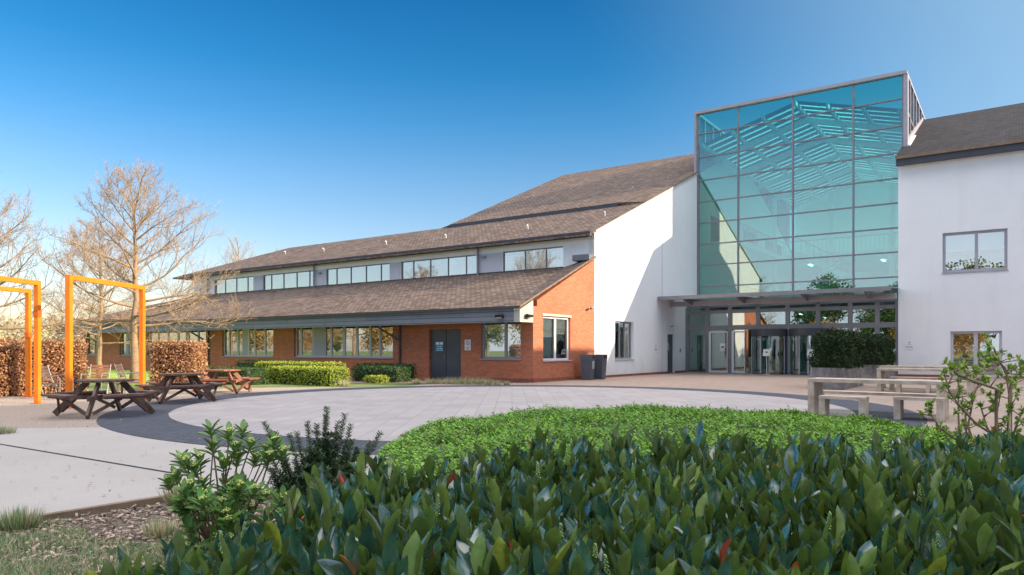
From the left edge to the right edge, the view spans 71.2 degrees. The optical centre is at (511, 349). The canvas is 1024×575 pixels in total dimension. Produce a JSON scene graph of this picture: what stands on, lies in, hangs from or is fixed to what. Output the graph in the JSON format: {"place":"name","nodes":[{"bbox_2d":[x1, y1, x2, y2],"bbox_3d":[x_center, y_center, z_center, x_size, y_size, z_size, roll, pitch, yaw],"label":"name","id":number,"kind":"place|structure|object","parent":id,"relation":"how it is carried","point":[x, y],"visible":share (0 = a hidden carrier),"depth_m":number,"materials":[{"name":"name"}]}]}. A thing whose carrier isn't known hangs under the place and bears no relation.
{"place":"outdoors","nodes":[
{"label":"outdoors","id":0,"kind":"place"},
{"bbox_2d":[0,425,17,434],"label":"grass tussock","id":1,"kind":"object","parent":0,"point":[5,430],"depth_m":11.94,"materials":[{"name":"plant"}]},
{"bbox_2d":[0,498,276,574],"bbox_3d":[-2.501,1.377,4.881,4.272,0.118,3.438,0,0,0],"label":"bark mulch","id":2,"kind":"object","parent":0,"point":[82,520],"visible":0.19,"depth_m":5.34,"materials":[{"name":"brown wood"}]},
{"bbox_2d":[0,502,48,533],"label":"grass tussock","id":3,"kind":"object","parent":2,"relation":"on","point":[19,520],"depth_m":5.44,"materials":[{"name":"plant"}]},
{"bbox_2d":[0,516,211,574],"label":"grass","id":4,"kind":"structure","parent":2,"relation":"on","point":[128,548],"depth_m":4.82,"materials":[{"name":"plant"}]},
{"bbox_2d":[1,491,273,522],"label":"timber edging","id":5,"kind":"object","parent":2,"relation":"on","point":[108,507],"visible":0.12,"depth_m":6.12,"materials":[{"name":"brown wood"}]},
{"bbox_2d":[136,515,182,539],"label":"grass tussock","id":6,"kind":"object","parent":2,"relation":"on","point":[161,529],"depth_m":5.26,"materials":[{"name":"plant"}]},
{"bbox_2d":[156,477,197,506],"bbox_3d":[-2.958,1.256,6.348,0.426,0.287,0.415,0,0,-34],"label":"grass tussock","id":7,"kind":"object","parent":2,"relation":"on","point":[175,492],"depth_m":6.25,"materials":[{"name":"plant"}]},
{"bbox_2d":[158,419,296,550],"bbox_3d":[-1.667,0.913,4.226,1.066,0.987,0.767,0,0,0],"label":"flowering shrub","id":8,"kind":"object","parent":2,"relation":"on","point":[224,509],"visible":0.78,"depth_m":4.25,"materials":[{"name":"green plant"}]},
{"bbox_2d":[261,405,386,518],"bbox_3d":[-1.273,0.861,4.747,0.649,0.984,0.655,0,0,44],"label":"young yew","id":9,"kind":"object","parent":2,"relation":"on","point":[330,456],"visible":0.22,"depth_m":4.74,"materials":[{"name":"green plant"}]},
{"bbox_2d":[84,421,1023,574],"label":"laurel hedge","id":10,"kind":"object","parent":2,"relation":"on","point":[809,505],"visible":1,"depth_m":2.47,"materials":[{"name":"green plant"}]},
{"bbox_2d":[375,401,975,477],"bbox_3d":[2.147,1.088,9.107,7.648,0.632,7.921,0,0,0],"label":"ground cover shrub","id":11,"kind":"object","parent":2,"relation":"on","point":[415,448],"visible":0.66,"depth_m":8.64,"materials":[{"name":"green plant"}]},
{"bbox_2d":[917,333,1023,446],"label":"budding shrub","id":12,"kind":"object","parent":2,"relation":"on","point":[977,380],"visible":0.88,"depth_m":5.11,"materials":[{"name":"green plant"}]},
{"bbox_2d":[0,387,356,428],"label":"gravel area","id":13,"kind":"object","parent":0,"point":[25,412],"visible":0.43,"depth_m":16.71,"materials":[{"name":"beige gravel"}]},
{"bbox_2d":[0,286,33,396],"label":"orange frame","id":14,"kind":"object","parent":13,"relation":"on","point":[28,342],"visible":0.96,"depth_m":21.14,"materials":[{"name":"paint"}]},
{"bbox_2d":[0,276,41,403],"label":"orange frame","id":15,"kind":"object","parent":13,"relation":"on","point":[37,313],"visible":1,"depth_m":18.54,"materials":[{"name":"paint"}]},
{"bbox_2d":[0,336,89,396],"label":"hedge","id":16,"kind":"object","parent":13,"relation":"on","point":[12,369],"visible":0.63,"depth_m":21.80,"materials":[{"name":"brown plant"}]},
{"bbox_2d":[33,365,64,399],"bbox_3d":[-13.024,0.925,20.303,0.783,0.961,0.594,0,0,2],"label":"garden chair","id":17,"kind":"object","parent":13,"relation":"on","point":[44,375],"visible":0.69,"depth_m":20.27,"materials":[{"name":"brown wood"}]},
{"bbox_2d":[80,364,110,394],"bbox_3d":[-12.613,0.925,21.673,0.594,0.961,0.783,0,0,-10],"label":"garden chair","id":18,"kind":"object","parent":13,"relation":"on","point":[99,374],"visible":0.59,"depth_m":21.92,"materials":[{"name":"brown wood"}]},
{"bbox_2d":[40,378,163,418],"bbox_3d":[-8.720,1.024,15.300,2.046,0.772,2.046,0,0,34],"label":"picnic table","id":19,"kind":"object","parent":13,"relation":"on","point":[137,397],"visible":1,"depth_m":15.10,"materials":[{"name":"brown wood"}]},
{"bbox_2d":[65,275,145,408],"bbox_3d":[-10.475,-0.195,18.550,0.230,3.190,3.141,0,0,5],"label":"orange frame","id":20,"kind":"object","parent":13,"relation":"on","point":[69,279],"visible":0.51,"depth_m":17.17,"materials":[{"name":"paint"}]},
{"bbox_2d":[114,364,145,393],"bbox_3d":[-12.173,0.925,22.787,0.783,0.961,0.594,0,0,-10],"label":"garden chair","id":21,"kind":"object","parent":13,"relation":"on","point":[123,373],"visible":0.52,"depth_m":22.61,"materials":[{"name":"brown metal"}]},
{"bbox_2d":[114,381,156,393],"bbox_3d":[-11.000,1.175,20.900,1.000,0.450,0.700,0,0,-17],"label":"garden table","id":22,"kind":"object","parent":13,"relation":"on","point":[117,385],"visible":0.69,"depth_m":20.66,"materials":[{"name":"brown wood"}]},
{"bbox_2d":[184,369,259,393],"bbox_3d":[-9.350,1.024,23.100,2.046,0.772,2.046,0,0,-3],"label":"picnic table","id":23,"kind":"object","parent":13,"relation":"on","point":[243,382],"visible":0.81,"depth_m":22.78,"materials":[{"name":"brown wood"}]},
{"bbox_2d":[0,427,395,517],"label":"concrete path","id":24,"kind":"structure","parent":0,"point":[28,473],"depth_m":8.46,"materials":[{"name":"grey concrete"}]},
{"bbox_2d":[0,444,202,477],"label":"path joint","id":25,"kind":"object","parent":24,"relation":"on","point":[89,458],"visible":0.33,"depth_m":9.13,"materials":[{"name":"grey concrete"}]},
{"bbox_2d":[10,399,377,495],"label":"leaf litter","id":26,"kind":"object","parent":24,"relation":"on","point":[120,459],"visible":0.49,"depth_m":8.77,"materials":[{"name":"brown plant"}]},
{"bbox_2d":[80,368,352,384],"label":"lawn","id":27,"kind":"structure","parent":0,"point":[113,373],"depth_m":40.12,"materials":[{"name":"green plant"}]},
{"bbox_2d":[18,214,191,370],"bbox_3d":[-21.463,-2.791,37.230,7.348,8.516,7.176,0,0,30],"label":"bare tree","id":28,"kind":"object","parent":27,"relation":"on","point":[99,350],"visible":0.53,"depth_m":37.29,"materials":[{"name":"beige plant"}]},
{"bbox_2d":[26,156,256,381],"bbox_3d":[-16.082,-3.313,30.104,9.901,9.555,7.555,0,0,0],"label":"bare tree","id":29,"kind":"object","parent":27,"relation":"on","point":[134,350],"visible":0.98,"depth_m":29.93,"materials":[{"name":"beige plant"}]},
{"bbox_2d":[207,365,268,384],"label":"hedge","id":30,"kind":"object","parent":27,"relation":"on","point":[249,372],"visible":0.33,"depth_m":29.12,"materials":[{"name":"green plant"}]},
{"bbox_2d":[235,359,317,367],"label":"hedge","id":31,"kind":"object","parent":27,"relation":"on","point":[249,363],"visible":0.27,"depth_m":37.03,"materials":[{"name":"green plant"}]},
{"bbox_2d":[88,381,508,390],"bbox_3d":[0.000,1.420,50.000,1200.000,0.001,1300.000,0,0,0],"label":"ground","id":32,"kind":"structure","parent":0,"point":[104,386],"depth_m":28.30,"materials":[{"name":"green plant"}]},
{"bbox_2d":[0,325,13,343],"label":"scrub bush","id":33,"kind":"object","parent":32,"relation":"on","point":[3,334],"visible":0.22,"depth_m":60.65,"materials":[{"name":"beige plant"}]},
{"bbox_2d":[0,286,24,338],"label":"bare tree","id":34,"kind":"object","parent":32,"relation":"on","point":[1,318],"visible":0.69,"depth_m":62.80,"materials":[{"name":"brown plant"}]},
{"bbox_2d":[0,314,77,345],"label":"scrub bush","id":35,"kind":"object","parent":32,"relation":"on","point":[16,332],"visible":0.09,"depth_m":68.44,"materials":[{"name":"brown plant"}]},
{"bbox_2d":[6,327,81,345],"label":"scrub bush","id":36,"kind":"object","parent":32,"relation":"on","point":[45,336],"visible":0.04,"depth_m":58.61,"materials":[{"name":"brown plant"}]},
{"bbox_2d":[0,172,112,335],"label":"bare tree","id":37,"kind":"object","parent":32,"relation":"on","point":[19,254],"visible":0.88,"depth_m":29.39,"materials":[{"name":"beige plant"}]},
{"bbox_2d":[80,284,129,338],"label":"bare tree","id":38,"kind":"object","parent":32,"relation":"on","point":[106,286],"visible":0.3,"depth_m":69.93,"materials":[{"name":"brown plant"}]},
{"bbox_2d":[147,339,209,389],"bbox_3d":[-12.084,0.540,25.935,1.815,1.868,1.772,0,0,-2],"label":"hedge","id":39,"kind":"object","parent":32,"relation":"on","point":[185,356],"visible":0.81,"depth_m":25.34,"materials":[{"name":"brown plant"}]},
{"bbox_2d":[206,232,256,267],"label":"bare tree","id":40,"kind":"object","parent":32,"relation":"on","point":[234,256],"visible":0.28,"depth_m":77.74,"materials":[{"name":"grey plant"}]},
{"bbox_2d":[424,377,434,383],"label":"ornamental grass","id":41,"kind":"object","parent":32,"relation":"on","point":[429,381],"depth_m":28.95,"materials":[{"name":"plant"}]},
{"bbox_2d":[55,70,1023,382],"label":"office building","id":42,"kind":"structure","parent":32,"relation":"on","point":[907,220],"depth_m":40.25,"materials":[{"name":"paint"}]},
{"bbox_2d":[87,334,96,355],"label":"window","id":43,"kind":"structure","parent":42,"relation":"in","point":[91,351],"depth_m":52.88,"materials":[{"name":"clear glass"}]},
{"bbox_2d":[118,332,130,355],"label":"window","id":44,"kind":"structure","parent":42,"relation":"in","point":[125,348],"depth_m":50.11,"materials":[{"name":"clear glass"}]},
{"bbox_2d":[149,331,177,355],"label":"window","id":45,"kind":"structure","parent":42,"relation":"in","point":[163,333],"depth_m":47.34,"materials":[{"name":"clear glass"}]},
{"bbox_2d":[178,330,205,342],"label":"window","id":46,"kind":"structure","parent":42,"relation":"in","point":[201,333],"depth_m":45.25,"materials":[{"name":"clear glass"}]},
{"bbox_2d":[215,276,252,293],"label":"window","id":47,"kind":"structure","parent":42,"relation":"in","point":[240,284],"depth_m":51.68,"materials":[{"name":"glass"}]},
{"bbox_2d":[221,329,247,356],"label":"window","id":48,"kind":"structure","parent":42,"relation":"in","point":[235,341],"depth_m":42.63,"materials":[{"name":"clear glass"}]},
{"bbox_2d":[248,329,273,357],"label":"window","id":49,"kind":"structure","parent":42,"relation":"in","point":[260,341],"depth_m":41.29,"materials":[{"name":"clear glass"}]},
{"bbox_2d":[264,270,312,289],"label":"window","id":50,"kind":"structure","parent":42,"relation":"in","point":[304,278],"depth_m":48.23,"materials":[{"name":"glass"}]},
{"bbox_2d":[293,327,343,357],"bbox_3d":[-10.367,-0.467,38.264,3.960,1.825,0.240,0,0,35],"label":"window","id":51,"kind":"structure","parent":42,"relation":"in","point":[312,342],"depth_m":38.24,"materials":[{"name":"clear glass"}]},
{"bbox_2d":[327,263,389,284],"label":"window","id":52,"kind":"structure","parent":42,"relation":"in","point":[376,272],"depth_m":44.28,"materials":[{"name":"glass"}]},
{"bbox_2d":[342,325,392,358],"bbox_3d":[-7.289,-0.467,36.105,3.720,1.825,0.240,0,0,35],"label":"window","id":53,"kind":"structure","parent":42,"relation":"in","point":[370,342],"depth_m":36.20,"materials":[{"name":"clear glass"}]},
{"bbox_2d":[402,255,475,278],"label":"window","id":54,"kind":"structure","parent":42,"relation":"in","point":[447,266],"depth_m":40.87,"materials":[{"name":"glass"}]},
{"bbox_2d":[436,342,443,350],"bbox_3d":[-3.387,-0.150,33.395,0.480,0.440,0.014,0,0,35],"label":"sign","id":55,"kind":"object","parent":42,"relation":"attached to","point":[439,346],"visible":1,"depth_m":33.37,"materials":[{"name":"blue plastic"}]},
{"bbox_2d":[431,329,460,379],"bbox_3d":[-3.050,0.230,33.198,1.940,2.340,0.090,0,0,35],"label":"service door","id":56,"kind":"structure","parent":42,"relation":"in","point":[445,364],"depth_m":33.19,"materials":[{"name":"grey metal"}]},
{"bbox_2d":[465,340,470,349],"bbox_3d":[-2.002,-0.210,32.288,0.340,0.480,0.015,0,0,35],"label":"sign","id":57,"kind":"object","parent":42,"relation":"attached to","point":[467,344],"visible":1,"depth_m":32.27,"materials":[{"name":"white plastic"}]},
{"bbox_2d":[495,314,503,317],"bbox_3d":[-0.525,-1.404,29.900,0.320,0.192,0.250,0,0,35],"label":"floodlight","id":58,"kind":"object","parent":42,"relation":"attached to","point":[499,316],"visible":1,"depth_m":29.81,"materials":[{"name":"black metal"}]},
{"bbox_2d":[479,322,521,359],"bbox_3d":[-0.448,-0.467,31.342,2.250,1.825,0.300,0,0,35],"label":"window","id":59,"kind":"structure","parent":42,"relation":"in","point":[500,340],"depth_m":31.49,"materials":[{"name":"clear glass"}]},
{"bbox_2d":[525,314,533,317],"bbox_3d":[0.714,-1.404,29.794,0.250,0.192,0.320,0,0,35],"label":"floodlight","id":60,"kind":"object","parent":42,"relation":"attached to","point":[528,316],"visible":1,"depth_m":29.69,"materials":[{"name":"black metal"}]},
{"bbox_2d":[503,246,562,270],"bbox_3d":[1.115,-4.640,36.897,3.750,1.080,0.130,0,0,35],"label":"window","id":61,"kind":"structure","parent":42,"relation":"in","point":[546,259],"depth_m":36.97,"materials":[{"name":"glass"}]},
{"bbox_2d":[543,316,571,361],"bbox_3d":[1.938,-0.473,31.917,0.280,1.975,2.400,0,0,35],"label":"window","id":62,"kind":"structure","parent":42,"relation":"in","point":[555,329],"depth_m":31.94,"materials":[{"name":"clear glass"}]},
{"bbox_2d":[615,321,634,359],"bbox_3d":[5.819,-0.463,37.433,0.260,2.015,2.270,0,0,35],"label":"window","id":63,"kind":"structure","parent":42,"relation":"in","point":[622,329],"depth_m":37.60,"materials":[{"name":"clear glass"}]},
{"bbox_2d":[668,334,672,372],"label":"side door","id":64,"kind":"structure","parent":42,"relation":"in","point":[670,336],"depth_m":42.65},
{"bbox_2d":[709,331,727,372],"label":"entrance door","id":65,"kind":"structure","parent":42,"relation":"in","point":[710,332],"depth_m":43.17,"materials":[{"name":"glass"}]},
{"bbox_2d":[720,343,724,350],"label":"sign","id":66,"kind":"object","parent":42,"relation":"attached to","point":[722,346],"visible":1,"depth_m":42.89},
{"bbox_2d":[732,331,745,372],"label":"entrance door","id":67,"kind":"structure","parent":42,"relation":"in","point":[733,332],"depth_m":42.30,"materials":[{"name":"glass"}]},
{"bbox_2d":[751,329,787,373],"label":"revolving door","id":68,"kind":"structure","parent":42,"relation":"in","point":[772,339],"depth_m":40.38,"materials":[{"name":"clear glass"}]},
{"bbox_2d":[789,328,826,374],"bbox_3d":[16.551,0.105,40.000,2.000,2.570,2.000,0,0,35],"label":"revolving door","id":69,"kind":"structure","parent":42,"relation":"in","point":[799,338],"depth_m":39.62,"materials":[{"name":"clear glass"}]},
{"bbox_2d":[904,340,913,348],"bbox_3d":[20.607,-0.260,37.074,0.440,0.440,0.015,0,0,35],"label":"sign","id":70,"kind":"object","parent":42,"relation":"attached to","point":[908,344],"visible":1,"depth_m":37.08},
{"bbox_2d":[941,228,1008,273],"bbox_3d":[22.991,-4.872,35.531,2.790,2.055,0.280,0,0,35],"label":"window","id":71,"kind":"structure","parent":42,"relation":"in","point":[995,238],"depth_m":35.52,"materials":[{"name":"clear glass"}]},
{"bbox_2d":[950,331,1001,377],"bbox_3d":[23.066,0.230,35.534,2.150,2.300,0.070,0,0,35],"label":"window frame","id":72,"kind":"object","parent":42,"relation":"in","point":[975,333],"depth_m":35.52,"materials":[{"name":"white plastic"}]},
{"bbox_2d":[338,378,350,386],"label":"ornamental grass","id":73,"kind":"object","parent":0,"point":[342,384],"depth_m":27.12,"materials":[{"name":"plant"}]},
{"bbox_2d":[346,378,494,383],"bbox_3d":[-5.237,1.392,30.811,10.101,0.001,6.070,0,0,36],"label":"planting strip","id":74,"kind":"object","parent":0,"point":[362,382],"visible":0.29,"depth_m":30.27,"materials":[{"name":"plant"}]},
{"bbox_2d":[254,360,346,379],"bbox_3d":[-9.689,0.969,32.493,5.442,0.974,1.190,0,0,35],"label":"hedge","id":75,"kind":"object","parent":74,"relation":"on","point":[277,363],"visible":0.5,"depth_m":32.50,"materials":[{"name":"green plant"}]},
{"bbox_2d":[265,365,349,385],"bbox_3d":[-8.396,1.037,29.206,4.172,0.851,1.275,0,0,35],"label":"hedge","id":76,"kind":"object","parent":74,"relation":"on","point":[314,375],"visible":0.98,"depth_m":28.54,"materials":[{"name":"green plant"}]},
{"bbox_2d":[363,374,389,382],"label":"hedge","id":77,"kind":"object","parent":74,"relation":"on","point":[372,379],"visible":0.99,"depth_m":29.94,"materials":[{"name":"green plant"}]},
{"bbox_2d":[351,365,412,382],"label":"hedge","id":78,"kind":"object","parent":74,"relation":"on","point":[395,373],"visible":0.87,"depth_m":30.82,"materials":[{"name":"green plant"}]},
{"bbox_2d":[354,361,416,379],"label":"hedge","id":79,"kind":"object","parent":74,"relation":"on","point":[412,376],"visible":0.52,"depth_m":32.72,"materials":[{"name":"green plant"}]},
{"bbox_2d":[412,378,421,383],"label":"ornamental grass","id":80,"kind":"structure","parent":74,"relation":"on","point":[415,382],"depth_m":29.09,"materials":[{"name":"plant"}]},
{"bbox_2d":[433,378,441,383],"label":"ornamental grass","id":81,"kind":"object","parent":74,"relation":"on","point":[439,381],"depth_m":28.80,"materials":[{"name":"plant"}]},
{"bbox_2d":[442,378,455,383],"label":"ornamental grass","id":82,"kind":"object","parent":74,"relation":"on","point":[446,381],"depth_m":28.74,"materials":[{"name":"plant"}]},
{"bbox_2d":[460,375,474,384],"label":"ornamental grass","id":83,"kind":"object","parent":74,"relation":"on","point":[467,381],"depth_m":28.44,"materials":[{"name":"plant"}]},
{"bbox_2d":[471,377,484,384],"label":"ornamental grass","id":84,"kind":"object","parent":74,"relation":"on","point":[477,382],"depth_m":28.38,"materials":[{"name":"plant"}]},
{"bbox_2d":[479,377,493,384],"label":"ornamental grass","id":85,"kind":"object","parent":74,"relation":"on","point":[486,382],"depth_m":28.31,"materials":[{"name":"plant"}]},
{"bbox_2d":[492,380,501,384],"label":"ornamental grass","id":86,"kind":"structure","parent":74,"relation":"on","point":[496,382],"depth_m":28.21,"materials":[{"name":"plant"}]},
{"bbox_2d":[169,387,854,440],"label":"circular plaza","id":87,"kind":"structure","parent":0,"point":[391,414],"depth_m":18.03,"materials":[{"name":"grey concrete"}]},
{"bbox_2d":[819,395,868,415],"bbox_3d":[6.807,1.169,14.668,0.880,0.430,0.380,0,0,38],"label":"stone bench","id":88,"kind":"object","parent":87,"relation":"on","point":[824,404],"visible":0.79,"depth_m":14.55,"materials":[{"name":"concrete"}]},
{"bbox_2d":[808,377,948,418],"bbox_3d":[7.637,1.004,14.991,2.550,0.760,0.750,0,0,38],"label":"stone table","id":89,"kind":"object","parent":87,"relation":"on","point":[815,388],"visible":0.67,"depth_m":14.95,"materials":[{"name":"concrete"}]},
{"bbox_2d":[823,390,935,396],"bbox_3d":[8.115,1.164,15.821,2.600,0.440,0.360,0,0,38],"label":"stone bench","id":90,"kind":"object","parent":87,"relation":"on","point":[877,393],"visible":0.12,"depth_m":15.74,"materials":[{"name":"concrete"}]},
{"bbox_2d":[97,385,926,454],"bbox_3d":[0.000,1.388,18.700,18.800,0.001,18.800,0,0,0],"label":"dark paving ring","id":91,"kind":"object","parent":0,"point":[158,423],"visible":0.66,"depth_m":14.84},
{"bbox_2d":[135,373,226,403],"bbox_3d":[-8.860,1.024,19.150,2.046,0.772,2.046,0,0,-38],"label":"picnic table","id":92,"kind":"object","parent":91,"relation":"on","point":[166,387],"visible":0.97,"depth_m":19.02,"materials":[{"name":"brown wood"}]},
{"bbox_2d":[893,396,945,421],"bbox_3d":[8.025,1.159,14.071,0.860,0.450,0.400,0,0,38],"label":"stone bench","id":93,"kind":"object","parent":91,"relation":"on","point":[940,408],"visible":0.95,"depth_m":13.95,"materials":[{"name":"stone"}]},
{"bbox_2d":[0,0,1023,338],"label":"sky","id":94,"kind":"structure","parent":0,"point":[308,122],"materials":[{"name":"blue"}]},
{"bbox_2d":[412,372,1023,436],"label":"entrance paving","id":95,"kind":"structure","parent":0,"point":[785,384],"depth_m":26.98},
{"bbox_2d":[450,377,464,384],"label":"ornamental grass","id":96,"kind":"object","parent":95,"relation":"on","point":[459,381],"depth_m":28.55,"materials":[{"name":"plant"}]},
{"bbox_2d":[580,355,595,379],"bbox_3d":[3.489,0.808,32.918,0.586,1.160,0.620,0,0,24],"label":"litter bin","id":97,"kind":"object","parent":95,"relation":"on","point":[587,362],"visible":0.98,"depth_m":32.69,"materials":[{"name":"grey plastic"}]},
{"bbox_2d":[591,354,607,378],"bbox_3d":[4.132,0.808,33.748,0.586,1.160,0.620,0,0,29],"label":"litter bin","id":98,"kind":"object","parent":95,"relation":"on","point":[600,366],"visible":0.88,"depth_m":33.52,"materials":[{"name":"grey plastic"}]},
{"bbox_2d":[763,349,769,373],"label":"sign stand","id":99,"kind":"object","parent":95,"relation":"on","point":[766,352],"visible":1,"depth_m":40.15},
{"bbox_2d":[807,349,813,374],"bbox_3d":[16.235,0.678,38.817,0.380,1.420,0.340,0,0,35],"label":"sign stand","id":100,"kind":"object","parent":95,"relation":"on","point":[808,351],"visible":0.45,"depth_m":38.82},
{"bbox_2d":[811,367,863,389],"bbox_3d":[12.180,1.010,26.637,1.050,0.756,4.000,0,0,35],"label":"planter","id":101,"kind":"object","parent":95,"relation":"on","point":[856,372],"visible":0.64,"depth_m":25.07,"materials":[{"name":"grey concrete"}]},
{"bbox_2d":[806,327,866,369],"bbox_3d":[12.211,-0.056,26.642,1.614,1.566,4.410,0,0,35],"label":"yew hedge","id":102,"kind":"object","parent":101,"relation":"on","point":[837,348],"visible":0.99,"depth_m":25.28,"materials":[{"name":"green plant"}]},
{"bbox_2d":[863,363,894,378],"bbox_3d":[16.118,1.010,31.815,1.050,0.756,5.000,0,0,35],"label":"planter","id":103,"kind":"object","parent":95,"relation":"on","point":[870,371],"visible":0.33,"depth_m":29.70,"materials":[{"name":"grey concrete"}]},
{"bbox_2d":[856,331,897,366],"bbox_3d":[16.115,-0.043,31.825,1.600,1.555,5.349,0,0,35],"label":"yew hedge","id":104,"kind":"object","parent":103,"relation":"on","point":[879,349],"visible":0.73,"depth_m":30.08,"materials":[{"name":"green plant"}]},
{"bbox_2d":[896,379,930,393],"bbox_3d":[12.886,1.169,22.941,0.950,0.430,0.360,0,0,35],"label":"stone bench","id":105,"kind":"object","parent":95,"relation":"on","point":[899,388],"visible":0.43,"depth_m":22.83,"materials":[{"name":"concrete"}]},
{"bbox_2d":[889,377,955,389],"bbox_3d":[14.100,1.164,24.105,2.400,0.440,0.360,0,0,35],"label":"stone bench","id":106,"kind":"object","parent":95,"relation":"on","point":[891,386],"visible":0.52,"depth_m":24.29,"materials":[{"name":"concrete"}]},
{"bbox_2d":[877,368,972,391],"bbox_3d":[13.527,1.004,23.463,2.700,0.760,0.750,0,0,35],"label":"stone table","id":107,"kind":"object","parent":95,"relation":"on","point":[880,375],"visible":0.5,"depth_m":23.64,"materials":[{"name":"concrete"}]},
{"bbox_2d":[949,380,971,394],"bbox_3d":[13.787,1.169,22.309,0.950,0.430,0.360,0,0,35],"label":"stone bench","id":108,"kind":"object","parent":95,"relation":"on","point":[969,387],"visible":0.31,"depth_m":21.95,"materials":[{"name":"concrete"}]}
]}

